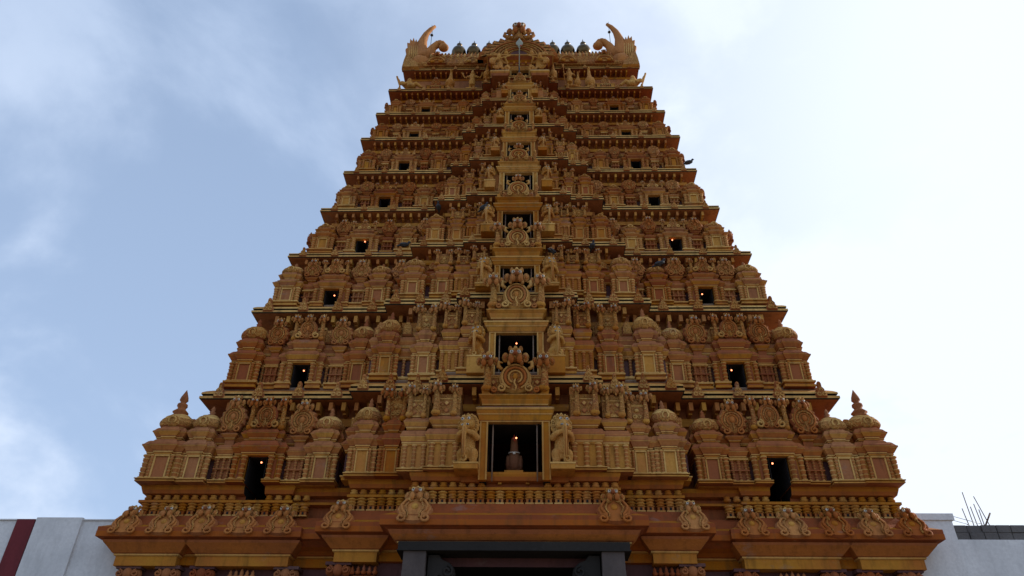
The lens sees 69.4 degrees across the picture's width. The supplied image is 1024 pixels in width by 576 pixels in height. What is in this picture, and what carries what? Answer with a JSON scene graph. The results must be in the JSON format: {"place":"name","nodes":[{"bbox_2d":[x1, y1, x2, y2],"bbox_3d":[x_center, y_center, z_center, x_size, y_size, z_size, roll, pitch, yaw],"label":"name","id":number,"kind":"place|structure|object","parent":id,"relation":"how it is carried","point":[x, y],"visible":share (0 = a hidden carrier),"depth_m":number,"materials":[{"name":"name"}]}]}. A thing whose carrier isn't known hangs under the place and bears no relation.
{"place":"outdoors","nodes":[
{"label":"outdoors","id":0,"kind":"place"},
{"bbox_2d":[0,0,1023,525],"label":"sky","id":1,"kind":"structure","parent":0,"point":[163,163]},
{"label":"ground","id":2,"kind":"structure","parent":0,"visible":0},
{"bbox_2d":[0,517,117,575],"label":"boundary wall","id":3,"kind":"structure","parent":2,"relation":"on","point":[57,546],"depth_m":20.68,"materials":[{"name":"white paint"}]},
{"bbox_2d":[95,22,945,575],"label":"temple tower","id":4,"kind":"structure","parent":2,"relation":"on","point":[693,454],"depth_m":22.79,"materials":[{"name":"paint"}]},
{"bbox_2d":[397,241,410,247],"bbox_3d":[-4.140,-1.671,28.317,0.559,0.266,0.203,-3,-35,5],"label":"pigeon","id":5,"kind":"object","parent":4,"relation":"on","point":[404,244],"visible":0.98,"depth_m":28.25,"materials":[{"name":"grey"}]},
{"bbox_2d":[396,76,422,88],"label":"seated statue","id":6,"kind":"object","parent":4,"relation":"on","point":[408,84],"visible":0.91,"depth_m":36.26,"materials":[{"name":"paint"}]},
{"bbox_2d":[436,201,440,212],"bbox_3d":[-2.878,-3.169,28.994,0.203,0.266,0.559,0,-35,1],"label":"pigeon","id":7,"kind":"object","parent":4,"relation":"on","point":[438,206],"visible":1,"depth_m":28.89,"materials":[{"name":"grey"}]},
{"bbox_2d":[445,69,454,87],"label":"peacock statue","id":8,"kind":"object","parent":4,"relation":"on","point":[450,81],"visible":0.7,"depth_m":36.42,"materials":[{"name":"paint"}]},
{"bbox_2d":[453,413,479,476],"bbox_3d":[-1.239,4.272,20.490,0.710,1.797,0.838,0,-35,1],"label":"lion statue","id":9,"kind":"object","parent":4,"relation":"on","point":[467,436],"visible":1,"depth_m":20.25,"materials":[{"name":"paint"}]},
{"bbox_2d":[462,70,482,87],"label":"deity statue","id":10,"kind":"object","parent":4,"relation":"on","point":[472,76],"visible":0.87,"depth_m":36.64,"materials":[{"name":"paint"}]},
{"bbox_2d":[466,325,485,374],"bbox_3d":[-1.109,1.958,23.082,0.586,1.918,0.754,0,-35,1],"label":"lion statue","id":11,"kind":"object","parent":4,"relation":"on","point":[476,339],"visible":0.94,"depth_m":22.91,"materials":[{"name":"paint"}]},
{"bbox_2d":[478,202,487,211],"bbox_3d":[-1.076,-3.039,27.869,0.203,0.266,0.559,30,-44,-35],"label":"pigeon","id":12,"kind":"object","parent":4,"relation":"on","point":[482,207],"visible":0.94,"depth_m":27.78,"materials":[{"name":"grey"}]},
{"bbox_2d":[475,256,492,291],"bbox_3d":[-0.960,-0.485,25.541,0.607,1.500,0.766,0,-35,1],"label":"lion statue","id":13,"kind":"object","parent":4,"relation":"on","point":[484,266],"visible":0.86,"depth_m":25.39,"materials":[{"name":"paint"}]},
{"bbox_2d":[483,66,489,80],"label":"peacock statue","id":14,"kind":"object","parent":4,"relation":"on","point":[486,74],"visible":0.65,"depth_m":36.20,"materials":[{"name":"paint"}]},
{"bbox_2d":[480,205,494,238],"bbox_3d":[-0.885,-2.494,27.552,0.531,1.535,0.726,0,-35,1],"label":"lion statue","id":15,"kind":"object","parent":4,"relation":"on","point":[488,214],"visible":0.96,"depth_m":27.18,"materials":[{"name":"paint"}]},
{"bbox_2d":[484,166,495,191],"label":"lion statue","id":16,"kind":"object","parent":4,"relation":"on","point":[489,184],"visible":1,"depth_m":28.95,"materials":[{"name":"paint"}]},
{"bbox_2d":[490,136,499,156],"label":"lion statue","id":17,"kind":"object","parent":4,"relation":"on","point":[495,148],"visible":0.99,"depth_m":30.73,"materials":[{"name":"paint"}]},
{"bbox_2d":[489,53,510,69],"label":"musician statue","id":18,"kind":"object","parent":4,"relation":"on","point":[497,62],"visible":0.95,"depth_m":35.48,"materials":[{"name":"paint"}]},
{"bbox_2d":[496,108,503,123],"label":"lion statue","id":19,"kind":"object","parent":4,"relation":"on","point":[500,117],"visible":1,"depth_m":32.53,"materials":[{"name":"paint"}]},
{"bbox_2d":[501,83,507,97],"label":"lion statue","id":20,"kind":"object","parent":4,"relation":"on","point":[504,91],"visible":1,"depth_m":33.86,"materials":[{"name":"paint"}]},
{"bbox_2d":[498,470,528,484],"bbox_3d":[0.053,5.376,20.551,0.860,0.380,0.720,0,-35,1],"label":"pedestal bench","id":21,"kind":"object","parent":4,"relation":"on","point":[499,483],"visible":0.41,"depth_m":20.34,"materials":[{"name":"brown wood"}]},
{"bbox_2d":[506,435,522,469],"bbox_3d":[0.069,4.932,21.298,0.495,1.217,1.045,0,-35,1],"label":"bird statue","id":22,"kind":"object","parent":21,"relation":"on","point":[514,460],"visible":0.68,"depth_m":20.93,"materials":[{"name":"brown stone"}]},
{"bbox_2d":[516,38,522,71],"bbox_3d":[0.349,-10.997,35.591,0.336,3.280,0.154,-10,-36,15],"label":"ceremonial spear","id":23,"kind":"object","parent":4,"relation":"on","point":[519,43],"visible":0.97,"depth_m":36.13,"materials":[{"name":"silver metal"}]},
{"bbox_2d":[531,83,537,97],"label":"lion statue","id":24,"kind":"object","parent":4,"relation":"on","point":[534,91],"visible":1,"depth_m":33.84,"materials":[{"name":"paint"}]},
{"bbox_2d":[528,52,548,70],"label":"musician statue","id":25,"kind":"object","parent":4,"relation":"on","point":[540,62],"visible":0.96,"depth_m":35.47,"materials":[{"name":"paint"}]},
{"bbox_2d":[534,108,542,123],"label":"lion statue","id":26,"kind":"object","parent":4,"relation":"on","point":[538,117],"visible":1,"depth_m":32.46,"materials":[{"name":"paint"}]},
{"bbox_2d":[538,136,546,155],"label":"lion statue","id":27,"kind":"object","parent":4,"relation":"on","point":[542,148],"visible":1,"depth_m":30.70,"materials":[{"name":"paint"}]},
{"bbox_2d":[541,166,552,190],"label":"lion statue","id":28,"kind":"object","parent":4,"relation":"on","point":[546,182],"visible":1,"depth_m":28.90,"materials":[{"name":"paint"}]},
{"bbox_2d":[541,204,554,237],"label":"lion statue","id":29,"kind":"object","parent":4,"relation":"on","point":[547,214],"visible":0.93,"depth_m":27.10,"materials":[{"name":"paint"}]},
{"bbox_2d":[542,256,558,291],"bbox_3d":[1.319,-0.494,25.487,0.606,1.500,0.766,0,-35,1],"label":"lion statue","id":30,"kind":"object","parent":4,"relation":"on","point":[550,267],"visible":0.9,"depth_m":25.34,"materials":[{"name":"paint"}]},
{"bbox_2d":[547,248,555,254],"bbox_3d":[1.429,-1.313,26.363,0.203,0.266,0.559,-24,-42,31],"label":"pigeon","id":31,"kind":"object","parent":4,"relation":"on","point":[552,250],"visible":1,"depth_m":26.27,"materials":[{"name":"grey"}]},
{"bbox_2d":[549,63,556,79],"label":"peacock statue","id":32,"kind":"object","parent":4,"relation":"on","point":[553,73],"visible":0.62,"depth_m":36.14,"materials":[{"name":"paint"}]},
{"bbox_2d":[547,324,565,374],"bbox_3d":[1.368,1.948,23.023,0.585,1.918,0.754,0,-35,1],"label":"lion statue","id":33,"kind":"object","parent":4,"relation":"on","point":[555,340],"visible":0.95,"depth_m":22.88,"materials":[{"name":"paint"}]},
{"bbox_2d":[550,413,575,476],"bbox_3d":[1.391,4.262,20.427,0.708,1.797,0.836,0,-35,1],"label":"lion statue","id":34,"kind":"object","parent":4,"relation":"on","point":[562,464],"visible":1,"depth_m":20.18,"materials":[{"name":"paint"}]},
{"bbox_2d":[562,64,574,86],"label":"deity statue","id":35,"kind":"object","parent":4,"relation":"on","point":[569,78],"visible":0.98,"depth_m":36.31,"materials":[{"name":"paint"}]},
{"bbox_2d":[574,71,581,86],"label":"peacock statue","id":36,"kind":"object","parent":4,"relation":"on","point":[577,82],"visible":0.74,"depth_m":36.20,"materials":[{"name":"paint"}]},
{"bbox_2d":[585,66,594,86],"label":"peacock statue","id":37,"kind":"object","parent":4,"relation":"on","point":[589,80],"visible":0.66,"depth_m":36.27,"materials":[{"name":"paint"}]},
{"bbox_2d":[589,240,594,251],"bbox_3d":[2.901,-1.518,26.777,0.203,0.266,0.559,6,-35,-8],"label":"pigeon","id":38,"kind":"object","parent":4,"relation":"on","point":[591,245],"visible":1,"depth_m":26.67,"materials":[{"name":"grey"}]},
{"bbox_2d":[619,73,645,85],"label":"seated statue","id":39,"kind":"object","parent":4,"relation":"on","point":[632,81],"visible":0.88,"depth_m":36.01,"materials":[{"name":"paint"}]},
{"bbox_2d":[652,258,664,267],"bbox_3d":[5.221,-0.877,26.254,0.559,0.266,0.203,-21,-40,28],"label":"pigeon","id":40,"kind":"object","parent":4,"relation":"on","point":[658,263],"visible":1,"depth_m":26.18,"materials":[{"name":"grey"}]},
{"bbox_2d":[683,159,693,164],"bbox_3d":[7.432,-5.305,31.215,0.559,0.266,0.203,-13,-37,19],"label":"pigeon","id":41,"kind":"object","parent":4,"relation":"on","point":[688,162],"visible":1,"depth_m":31.15,"materials":[{"name":"grey"}]},
{"bbox_2d":[915,513,1023,575],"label":"boundary wall","id":42,"kind":"structure","parent":2,"relation":"on","point":[983,550],"depth_m":20.14,"materials":[{"name":"concrete"}]},
{"bbox_2d":[962,492,973,525],"bbox_3d":[12.945,6.293,20.983,0.033,1.020,0.023,0,-35,1],"label":"steel bar","id":43,"kind":"object","parent":42,"relation":"on","point":[968,509],"visible":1,"depth_m":20.99,"materials":[{"name":"grey metal"}]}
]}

